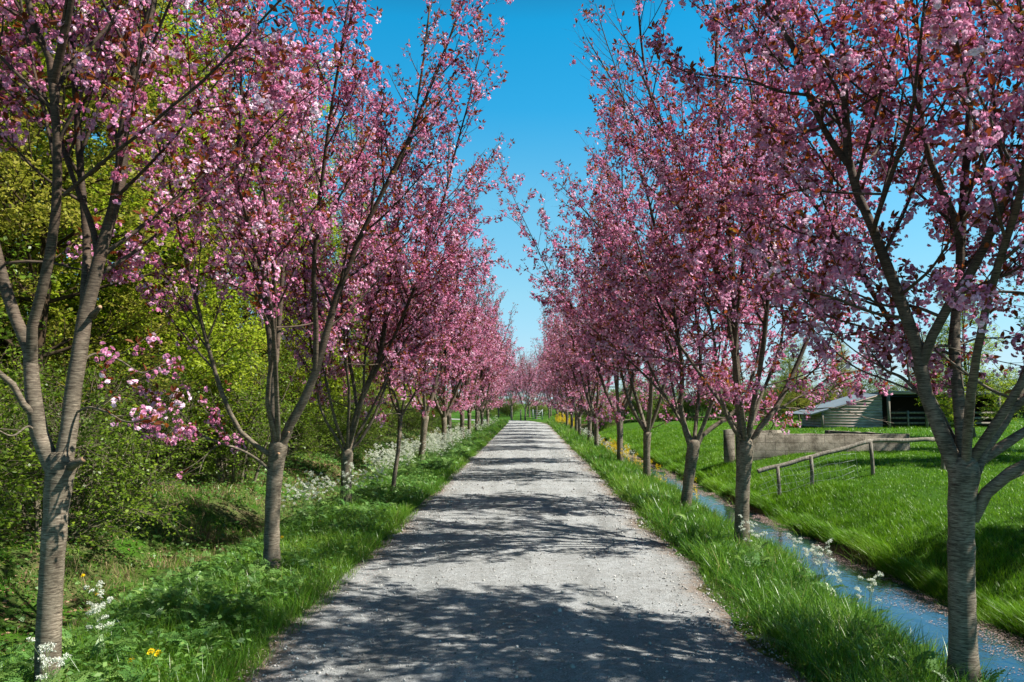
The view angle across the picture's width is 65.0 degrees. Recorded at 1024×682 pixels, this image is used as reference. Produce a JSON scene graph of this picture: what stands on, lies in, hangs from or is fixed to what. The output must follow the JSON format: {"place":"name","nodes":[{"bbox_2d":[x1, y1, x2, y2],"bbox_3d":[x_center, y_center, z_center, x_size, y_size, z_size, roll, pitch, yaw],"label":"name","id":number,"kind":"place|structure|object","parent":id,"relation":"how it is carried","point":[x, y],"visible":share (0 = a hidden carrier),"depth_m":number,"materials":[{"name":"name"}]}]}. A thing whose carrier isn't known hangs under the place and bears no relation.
{"place":"outdoors","nodes":[
{"label":"outdoors","id":0,"kind":"place"},
{"bbox_2d":[0,653,24,679],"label":"cow parsley","id":1,"kind":"object","parent":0,"point":[4,657],"visible":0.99,"depth_m":4.72,"materials":[{"name":"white plant"}]},
{"bbox_2d":[0,403,1023,681],"bbox_3d":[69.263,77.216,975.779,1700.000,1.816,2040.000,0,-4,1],"label":"ground","id":2,"kind":"structure","parent":0,"point":[134,561],"depth_m":12.79,"materials":[{"name":"green plant"}]},
{"bbox_2d":[0,230,63,564],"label":"woodland shrub","id":3,"kind":"object","parent":2,"relation":"on","point":[19,486],"visible":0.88,"depth_m":9.37,"materials":[{"name":"green plant"}]},
{"bbox_2d":[0,286,73,477],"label":"woodland shrub","id":4,"kind":"object","parent":2,"relation":"on","point":[26,321],"visible":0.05,"depth_m":15.20,"materials":[{"name":"green plant"}]},
{"bbox_2d":[0,12,81,334],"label":"woodland tree","id":5,"kind":"object","parent":2,"relation":"on","point":[26,105],"visible":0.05,"depth_m":14.94,"materials":[{"name":"green plant"}]},
{"bbox_2d":[28,635,70,681],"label":"cow parsley","id":6,"kind":"object","parent":2,"relation":"on","point":[55,659],"visible":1,"depth_m":4.37,"materials":[{"name":"white plant"}]},
{"bbox_2d":[0,313,169,506],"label":"woodland shrub","id":7,"kind":"object","parent":2,"relation":"on","point":[56,375],"visible":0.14,"depth_m":13.32,"materials":[{"name":"green plant"}]},
{"bbox_2d":[0,341,194,556],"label":"woodland shrub","id":8,"kind":"object","parent":2,"relation":"on","point":[103,479],"visible":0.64,"depth_m":11.10,"materials":[{"name":"green plant"}]},
{"bbox_2d":[0,0,194,393],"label":"woodland tree","id":9,"kind":"object","parent":2,"relation":"on","point":[60,276],"visible":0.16,"depth_m":15.76,"materials":[{"name":"green plant"}]},
{"bbox_2d":[0,0,197,389],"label":"woodland tree","id":10,"kind":"object","parent":2,"relation":"on","point":[36,44],"depth_m":20.27,"materials":[{"name":"green plant"}]},
{"bbox_2d":[84,580,136,668],"bbox_3d":[-2.636,1.877,5.227,0.254,0.648,0.332,-2,-5,19],"label":"cow parsley","id":11,"kind":"object","parent":2,"relation":"on","point":[100,624],"visible":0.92,"depth_m":5.21,"materials":[{"name":"white plant"}]},
{"bbox_2d":[0,0,252,508],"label":"woodland tree","id":12,"kind":"object","parent":2,"relation":"on","point":[15,215],"visible":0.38,"depth_m":13.65,"materials":[{"name":"green plant"}]},
{"bbox_2d":[47,349,238,494],"bbox_3d":[-7.663,1.785,16.013,3.731,3.379,3.732,-2,-5,23],"label":"woodland shrub","id":13,"kind":"object","parent":2,"relation":"on","point":[171,416],"visible":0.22,"depth_m":15.96,"materials":[{"name":"green plant"}]},
{"bbox_2d":[0,0,286,482],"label":"woodland tree","id":14,"kind":"object","parent":2,"relation":"on","point":[247,329],"visible":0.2,"depth_m":17.57,"materials":[{"name":"green plant"}]},
{"bbox_2d":[0,0,289,465],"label":"woodland tree","id":15,"kind":"object","parent":2,"relation":"on","point":[174,347],"visible":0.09,"depth_m":18.11,"materials":[{"name":"green plant"}]},
{"bbox_2d":[0,0,336,681],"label":"cherry tree","id":16,"kind":"object","parent":2,"relation":"on","point":[59,464],"visible":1,"depth_m":5.05,"materials":[{"name":"pink plant"}]},
{"bbox_2d":[104,0,325,458],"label":"woodland tree","id":17,"kind":"object","parent":2,"relation":"on","point":[213,6],"visible":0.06,"depth_m":22.57,"materials":[{"name":"green plant"}]},
{"bbox_2d":[168,292,264,465],"bbox_3d":[-8.898,0.934,22.509,4.067,5.105,4.441,-2,-5,29],"label":"woodland shrub","id":18,"kind":"object","parent":2,"relation":"on","point":[184,463],"visible":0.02,"depth_m":22.37,"materials":[{"name":"green plant"}]},
{"bbox_2d":[191,379,292,473],"bbox_3d":[-7.298,2.368,21.372,3.371,3.053,3.371,3,-6,-37],"label":"woodland shrub","id":19,"kind":"object","parent":2,"relation":"on","point":[258,455],"visible":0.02,"depth_m":21.17,"materials":[{"name":"green plant"}]},
{"bbox_2d":[154,297,337,484],"bbox_3d":[-6.516,1.347,18.838,4.186,4.718,4.349,-1,-5,13],"label":"woodland shrub","id":20,"kind":"object","parent":2,"relation":"on","point":[218,461],"visible":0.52,"depth_m":18.28,"materials":[{"name":"green plant"}]},
{"bbox_2d":[0,418,508,681],"bbox_3d":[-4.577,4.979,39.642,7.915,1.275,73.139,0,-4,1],"label":"verge grass","id":21,"kind":"structure","parent":2,"relation":"on","point":[369,546],"depth_m":7.76,"materials":[{"name":"green plant"}]},
{"bbox_2d":[175,99,354,454],"bbox_3d":[-7.647,-2.106,24.186,5.913,11.889,5.177,0,-4,-2],"label":"woodland tree","id":22,"kind":"object","parent":2,"relation":"on","point":[283,342],"visible":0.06,"depth_m":24.30,"materials":[{"name":"green plant"}]},
{"bbox_2d":[279,484,300,528],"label":"cow parsley","id":23,"kind":"object","parent":2,"relation":"on","point":[288,518],"visible":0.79,"depth_m":11.87,"materials":[{"name":"white plant"}]},
{"bbox_2d":[247,352,334,459],"bbox_3d":[-6.956,2.030,24.326,3.588,3.893,3.454,0,-4,1],"label":"woodland shrub","id":24,"kind":"object","parent":2,"relation":"on","point":[303,429],"visible":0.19,"depth_m":24.15,"materials":[{"name":"green plant"}]},
{"bbox_2d":[223,38,373,451],"bbox_3d":[-7.504,-3.386,28.335,6.989,15.158,7.119,4,-6,-45],"label":"woodland tree","id":25,"kind":"object","parent":2,"relation":"on","point":[335,242],"visible":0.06,"depth_m":28.22,"materials":[{"name":"green plant"}]},
{"bbox_2d":[90,0,513,569],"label":"cherry tree","id":26,"kind":"object","parent":2,"relation":"on","point":[240,204],"visible":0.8,"depth_m":7.86,"materials":[{"name":"pink plant"}]},
{"bbox_2d":[290,470,318,520],"bbox_3d":[-3.260,2.450,12.526,0.455,0.888,0.348,0,-4,-4],"label":"cow parsley","id":27,"kind":"object","parent":2,"relation":"on","point":[303,496],"visible":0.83,"depth_m":12.52,"materials":[{"name":"white plant"}]},
{"bbox_2d":[293,478,323,521],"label":"cow parsley","id":28,"kind":"object","parent":2,"relation":"on","point":[309,512],"visible":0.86,"depth_m":12.21,"materials":[{"name":"white plant"}]},
{"bbox_2d":[279,375,354,457],"bbox_3d":[-7.012,2.607,27.157,3.806,3.446,3.805,-4,-6,44],"label":"woodland shrub","id":29,"kind":"object","parent":2,"relation":"on","point":[327,441],"visible":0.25,"depth_m":26.92,"materials":[{"name":"green plant"}]},
{"bbox_2d":[301,477,336,520],"bbox_3d":[-2.808,2.378,11.855,0.379,0.735,0.558,23,-23,-79],"label":"cow parsley","id":30,"kind":"object","parent":2,"relation":"on","point":[319,499],"visible":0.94,"depth_m":11.83,"materials":[{"name":"white plant"}]},
{"bbox_2d":[313,472,334,510],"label":"cow parsley","id":31,"kind":"object","parent":2,"relation":"on","point":[320,491],"visible":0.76,"depth_m":12.88,"materials":[{"name":"white plant"}]},
{"bbox_2d":[178,0,511,504],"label":"cherry tree","id":32,"kind":"object","parent":2,"relation":"on","point":[392,282],"visible":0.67,"depth_m":13.03,"materials":[{"name":"pink plant"}]},
{"bbox_2d":[333,461,360,509],"bbox_3d":[-2.653,2.339,12.725,0.455,0.888,0.348,-1,-5,13],"label":"cow parsley","id":33,"kind":"object","parent":2,"relation":"on","point":[342,502],"visible":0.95,"depth_m":12.72,"materials":[{"name":"white plant"}]},
{"bbox_2d":[304,342,396,457],"bbox_3d":[-6.288,2.155,30.119,4.134,4.659,4.295,0,-4,3],"label":"woodland shrub","id":34,"kind":"object","parent":2,"relation":"on","point":[377,425],"visible":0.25,"depth_m":29.95,"materials":[{"name":"green plant"}]},
{"bbox_2d":[321,137,400,408],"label":"woodland tree","id":35,"kind":"object","parent":2,"relation":"on","point":[360,326],"visible":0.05,"depth_m":41.08,"materials":[{"name":"green plant"}]},
{"bbox_2d":[351,469,373,502],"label":"cow parsley","id":36,"kind":"object","parent":2,"relation":"on","point":[356,495],"visible":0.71,"depth_m":13.44,"materials":[{"name":"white plant"}]},
{"bbox_2d":[367,457,385,502],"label":"cow parsley","id":37,"kind":"object","parent":2,"relation":"on","point":[370,484],"visible":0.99,"depth_m":13.83,"materials":[{"name":"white plant"}]},
{"bbox_2d":[366,449,389,480],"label":"cow parsley","id":38,"kind":"object","parent":2,"relation":"on","point":[374,468],"visible":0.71,"depth_m":17.80,"materials":[{"name":"white plant"}]},
{"bbox_2d":[342,206,415,403],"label":"woodland tree","id":39,"kind":"object","parent":2,"relation":"on","point":[366,333],"visible":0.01,"depth_m":49.05,"materials":[{"name":"green plant"}]},
{"bbox_2d":[357,386,417,437],"bbox_3d":[-6.498,3.747,39.983,3.768,3.413,3.769,1,-4,-11],"label":"woodland shrub","id":40,"kind":"object","parent":2,"relation":"on","point":[395,419],"visible":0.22,"depth_m":39.79,"materials":[{"name":"green plant"}]},
{"bbox_2d":[386,441,407,474],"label":"cow parsley","id":41,"kind":"object","parent":2,"relation":"on","point":[392,461],"visible":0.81,"depth_m":17.54,"materials":[{"name":"white plant"}]},
{"bbox_2d":[347,263,468,489],"bbox_3d":[-2.024,0.818,15.491,2.157,4.834,2.348,-1,-4,11],"label":"cherry tree","id":42,"kind":"object","parent":2,"relation":"on","point":[420,386],"visible":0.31,"depth_m":15.43,"materials":[{"name":"pink plant"}]},
{"bbox_2d":[394,395,428,433],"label":"woodland shrub","id":43,"kind":"object","parent":2,"relation":"on","point":[415,427],"visible":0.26,"depth_m":47.02,"materials":[{"name":"green plant"}]},
{"bbox_2d":[354,170,483,459],"bbox_3d":[-2.529,-0.501,22.571,4.317,8.612,4.256,-2,-5,22],"label":"cherry tree","id":44,"kind":"object","parent":2,"relation":"on","point":[425,420],"visible":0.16,"depth_m":22.66,"materials":[{"name":"pink plant"}]},
{"bbox_2d":[371,240,523,447],"bbox_3d":[-2.375,0.252,27.556,4.731,7.858,5.118,-4,-6,43],"label":"cherry tree","id":45,"kind":"object","parent":2,"relation":"on","point":[477,330],"visible":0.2,"depth_m":27.58,"materials":[{"name":"pink plant"}]},
{"bbox_2d":[411,279,502,442],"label":"cherry tree","id":46,"kind":"object","parent":2,"relation":"on","point":[474,391],"visible":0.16,"depth_m":32.03,"materials":[{"name":"pink plant"}]},
{"bbox_2d":[431,257,513,437],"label":"cherry tree","id":47,"kind":"object","parent":2,"relation":"on","point":[477,372],"visible":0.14,"depth_m":35.97,"materials":[{"name":"pink plant"}]},
{"bbox_2d":[434,297,521,433],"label":"cherry tree","id":48,"kind":"object","parent":2,"relation":"on","point":[486,368],"visible":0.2,"depth_m":41.42,"materials":[{"name":"pink plant"}]},
{"bbox_2d":[449,297,517,430],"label":"cherry tree","id":49,"kind":"object","parent":2,"relation":"on","point":[478,407],"visible":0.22,"depth_m":45.92,"materials":[{"name":"pink plant"}]},
{"bbox_2d":[463,324,515,426],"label":"cherry tree","id":50,"kind":"object","parent":2,"relation":"on","point":[482,410],"visible":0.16,"depth_m":51.78,"materials":[{"name":"pink plant"}]},
{"bbox_2d":[479,323,518,423],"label":"cherry tree","id":51,"kind":"object","parent":2,"relation":"on","point":[487,410],"visible":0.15,"depth_m":57.82,"materials":[{"name":"pink plant"}]},
{"bbox_2d":[0,419,1005,681],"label":"verge weeds","id":52,"kind":"object","parent":2,"relation":"on","point":[186,581],"visible":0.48,"depth_m":7.44,"materials":[{"name":"green plant"}]},
{"bbox_2d":[495,394,523,416],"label":"woodland shrub","id":53,"kind":"object","parent":2,"relation":"on","point":[506,411],"visible":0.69,"depth_m":105.53,"materials":[{"name":"green plant"}]},
{"bbox_2d":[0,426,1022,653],"bbox_3d":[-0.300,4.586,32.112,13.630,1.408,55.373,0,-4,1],"label":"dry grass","id":54,"kind":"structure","parent":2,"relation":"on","point":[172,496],"depth_m":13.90,"materials":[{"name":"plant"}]},
{"bbox_2d":[502,354,528,417],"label":"cherry tree","id":55,"kind":"object","parent":2,"relation":"on","point":[510,397],"visible":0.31,"depth_m":92.16,"materials":[{"name":"pink plant"}]},
{"bbox_2d":[504,353,539,419],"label":"cherry tree","id":56,"kind":"object","parent":2,"relation":"on","point":[528,382],"visible":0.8,"depth_m":83.71,"materials":[{"name":"pink plant"}]},
{"bbox_2d":[510,350,545,416],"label":"cherry tree","id":57,"kind":"object","parent":2,"relation":"on","point":[527,385],"visible":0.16,"depth_m":97.66,"materials":[{"name":"pink plant"}]},
{"bbox_2d":[516,347,549,417],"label":"cherry tree","id":58,"kind":"object","parent":2,"relation":"on","point":[522,368],"visible":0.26,"depth_m":86.59,"materials":[{"name":"pink plant"}]},
{"bbox_2d":[522,403,547,415],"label":"woodland shrub","id":59,"kind":"object","parent":2,"relation":"on","point":[539,409],"visible":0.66,"depth_m":107.33,"materials":[{"name":"green plant"}]},
{"bbox_2d":[524,351,565,417],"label":"cherry tree","id":60,"kind":"object","parent":2,"relation":"on","point":[548,397],"visible":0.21,"depth_m":78.35,"materials":[{"name":"pink plant"}]},
{"bbox_2d":[531,340,567,422],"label":"cherry tree","id":61,"kind":"object","parent":2,"relation":"on","point":[557,394],"visible":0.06,"depth_m":60.22,"materials":[{"name":"pink plant"}]},
{"bbox_2d":[531,341,571,419],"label":"cherry tree","id":62,"kind":"object","parent":2,"relation":"on","point":[542,383],"visible":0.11,"depth_m":67.26,"materials":[{"name":"pink plant"}]},
{"bbox_2d":[530,321,578,425],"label":"cherry tree","id":63,"kind":"object","parent":2,"relation":"on","point":[554,376],"visible":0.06,"depth_m":54.32,"materials":[{"name":"pink plant"}]},
{"bbox_2d":[534,291,598,431],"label":"cherry tree","id":64,"kind":"object","parent":2,"relation":"on","point":[558,378],"visible":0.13,"depth_m":43.17,"materials":[{"name":"pink plant"}]},
{"bbox_2d":[539,318,596,429],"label":"cherry tree","id":65,"kind":"object","parent":2,"relation":"on","point":[576,405],"visible":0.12,"depth_m":48.39,"materials":[{"name":"pink plant"}]},
{"bbox_2d":[528,283,624,439],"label":"cherry tree","id":66,"kind":"object","parent":2,"relation":"on","point":[588,411],"visible":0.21,"depth_m":34.55,"materials":[{"name":"pink plant"}]},
{"bbox_2d":[530,306,627,434],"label":"cherry tree","id":67,"kind":"object","parent":2,"relation":"on","point":[579,415],"visible":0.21,"depth_m":39.09,"materials":[{"name":"pink plant"}]},
{"bbox_2d":[536,246,640,444],"bbox_3d":[3.354,0.539,30.525,5.118,7.858,4.730,-2,-5,25],"label":"cherry tree","id":68,"kind":"object","parent":2,"relation":"on","point":[590,402],"visible":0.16,"depth_m":30.37,"materials":[{"name":"pink plant"}]},
{"bbox_2d":[565,375,627,430],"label":"woodland shrub","id":69,"kind":"object","parent":2,"relation":"on","point":[601,422],"visible":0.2,"depth_m":67.56,"materials":[{"name":"green plant"}]},
{"bbox_2d":[553,200,683,460],"bbox_3d":[3.334,-0.362,23.727,4.256,8.612,4.317,0,-4,3],"label":"cherry tree","id":70,"kind":"object","parent":2,"relation":"on","point":[619,425],"visible":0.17,"depth_m":23.44,"materials":[{"name":"pink plant"}]},
{"bbox_2d":[606,382,644,422],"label":"woodland shrub","id":71,"kind":"object","parent":2,"relation":"on","point":[625,417],"visible":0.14,"depth_m":70.44,"materials":[{"name":"green plant"}]},
{"bbox_2d":[544,173,730,476],"bbox_3d":[2.974,-0.099,18.928,4.447,7.386,4.811,4,-6,-45],"label":"cherry tree","id":72,"kind":"object","parent":2,"relation":"on","point":[646,426],"visible":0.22,"depth_m":18.62,"materials":[{"name":"pink plant"}]},
{"bbox_2d":[619,370,673,421],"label":"woodland shrub","id":73,"kind":"object","parent":2,"relation":"on","point":[669,409],"visible":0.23,"depth_m":69.90,"materials":[{"name":"green plant"}]},
{"bbox_2d":[487,0,807,505],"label":"cherry tree","id":74,"kind":"object","parent":2,"relation":"on","point":[694,441],"visible":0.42,"depth_m":13.56,"materials":[{"name":"pink plant"}]},
{"bbox_2d":[665,387,718,420],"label":"woodland shrub","id":75,"kind":"object","parent":2,"relation":"on","point":[689,411],"visible":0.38,"depth_m":70.11,"materials":[{"name":"green plant"}]},
{"bbox_2d":[685,356,746,419],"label":"woodland shrub","id":76,"kind":"object","parent":2,"relation":"on","point":[721,409],"visible":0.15,"depth_m":69.28,"materials":[{"name":"green plant"}]},
{"bbox_2d":[560,0,904,548],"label":"cherry tree","id":77,"kind":"object","parent":2,"relation":"on","point":[704,232],"visible":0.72,"depth_m":9.79,"materials":[{"name":"pink plant"}]},
{"bbox_2d":[738,514,776,570],"bbox_3d":[2.566,2.141,8.391,0.399,0.658,0.303,-1,-4,8],"label":"cow parsley","id":78,"kind":"object","parent":2,"relation":"on","point":[766,558],"visible":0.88,"depth_m":8.40,"materials":[{"name":"white plant"}]},
{"bbox_2d":[744,376,800,420],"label":"woodland shrub","id":79,"kind":"object","parent":2,"relation":"on","point":[769,396],"visible":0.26,"depth_m":68.08,"materials":[{"name":"green plant"}]},
{"bbox_2d":[551,414,1023,636],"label":"meadow grass","id":80,"kind":"structure","parent":2,"relation":"on","point":[930,575],"depth_m":17.32,"materials":[{"name":"green plant"}]},
{"bbox_2d":[759,362,818,419],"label":"woodland shrub","id":81,"kind":"object","parent":2,"relation":"on","point":[783,412],"visible":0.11,"depth_m":71.37,"materials":[{"name":"green plant"}]},
{"bbox_2d":[774,343,808,417],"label":"woodland tree","id":82,"kind":"object","parent":2,"relation":"on","point":[787,353],"visible":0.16,"depth_m":75.24,"materials":[{"name":"green plant"}]},
{"bbox_2d":[780,336,816,420],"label":"woodland tree","id":83,"kind":"object","parent":2,"relation":"on","point":[802,402],"visible":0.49,"depth_m":65.40,"materials":[{"name":"green plant"}]},
{"bbox_2d":[781,370,832,418],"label":"woodland shrub","id":84,"kind":"object","parent":2,"relation":"on","point":[806,398],"visible":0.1,"depth_m":71.64,"materials":[{"name":"green plant"}]},
{"bbox_2d":[786,533,831,588],"bbox_3d":[2.905,2.196,7.859,0.472,0.623,0.321,3,-5,-34],"label":"cow parsley","id":85,"kind":"object","parent":2,"relation":"on","point":[802,572],"visible":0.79,"depth_m":7.85,"materials":[{"name":"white plant"}]},
{"bbox_2d":[723,429,909,462],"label":"block wall","id":86,"kind":"structure","parent":2,"relation":"on","point":[764,446],"depth_m":26.64,"materials":[{"name":"concrete"}]},
{"bbox_2d":[808,544,848,601],"bbox_3d":[2.943,2.239,7.613,0.335,0.648,0.492,2,-5,-23],"label":"cow parsley","id":87,"kind":"object","parent":2,"relation":"on","point":[816,563],"visible":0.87,"depth_m":7.56,"materials":[{"name":"white plant"}]},
{"bbox_2d":[644,0,1023,681],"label":"cherry tree","id":88,"kind":"object","parent":2,"relation":"on","point":[964,44],"visible":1,"depth_m":5.42,"materials":[{"name":"pink plant"}]},
{"bbox_2d":[824,344,852,401],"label":"woodland tree","id":89,"kind":"object","parent":2,"relation":"on","point":[844,389],"visible":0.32,"depth_m":69.42,"materials":[{"name":"green plant"}]},
{"bbox_2d":[820,334,856,395],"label":"woodland tree","id":90,"kind":"object","parent":2,"relation":"on","point":[829,360],"visible":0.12,"depth_m":77.15,"materials":[{"name":"green plant"}]},
{"bbox_2d":[757,437,945,495],"bbox_3d":[8.770,3.265,19.786,5.475,1.730,0.909,1,-4,-9],"label":"wooden fence","id":91,"kind":"object","parent":2,"relation":"on","point":[870,441],"visible":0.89,"depth_m":19.76,"materials":[{"name":"wood"}]},
{"bbox_2d":[825,377,878,398],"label":"woodland shrub","id":92,"kind":"object","parent":2,"relation":"on","point":[871,386],"visible":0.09,"depth_m":71.26,"materials":[{"name":"green plant"}]},
{"bbox_2d":[831,569,892,627],"bbox_3d":[3.036,2.282,6.954,0.335,0.648,0.492,14,-14,-72],"label":"cow parsley","id":93,"kind":"object","parent":2,"relation":"on","point":[867,587],"visible":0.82,"depth_m":6.93,"materials":[{"name":"white plant"}]},
{"bbox_2d":[836,368,903,393],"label":"woodland shrub","id":94,"kind":"object","parent":2,"relation":"on","point":[871,390],"visible":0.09,"depth_m":72.25,"materials":[{"name":"green plant"}]},
{"bbox_2d":[790,391,1000,427],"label":"field shed","id":95,"kind":"structure","parent":2,"relation":"on","point":[906,407],"depth_m":47.45,"materials":[{"name":"grey metal"}]},
{"bbox_2d":[916,279,1023,437],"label":"woodland tree","id":96,"kind":"object","parent":2,"relation":"on","point":[946,402],"visible":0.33,"depth_m":34.29,"materials":[{"name":"green plant"}]},
{"bbox_2d":[990,362,1023,417],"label":"woodland shrub","id":97,"kind":"object","parent":2,"relation":"on","point":[1022,408],"visible":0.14,"depth_m":71.85,"materials":[{"name":"green plant"}]},
{"bbox_2d":[16,0,1023,403],"label":"sky","id":98,"kind":"structure","parent":0,"point":[543,98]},
{"bbox_2d":[238,418,810,681],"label":"gravel path","id":99,"kind":"structure","parent":0,"point":[524,436],"depth_m":6.96,"materials":[{"name":"grey gravel"}]},
{"bbox_2d":[227,439,816,681],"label":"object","id":100,"kind":"object","parent":99,"relation":"on","point":[465,507],"visible":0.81,"depth_m":6.97,"materials":[{"name":"grey gravel"}]},
{"bbox_2d":[544,418,1021,681],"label":"verge grass","id":101,"kind":"structure","parent":0,"point":[698,539],"depth_m":6.97,"materials":[{"name":"green plant"}]},
{"bbox_2d":[592,434,1023,681],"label":"stream water","id":102,"kind":"structure","parent":0,"point":[941,630],"depth_m":11.03,"materials":[{"name":"blue liquid"}]},
{"bbox_2d":[599,437,1023,679],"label":"floating petals","id":103,"kind":"object","parent":102,"relation":"on","point":[978,626],"visible":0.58,"depth_m":11.47,"materials":[{"name":"pink plant"}]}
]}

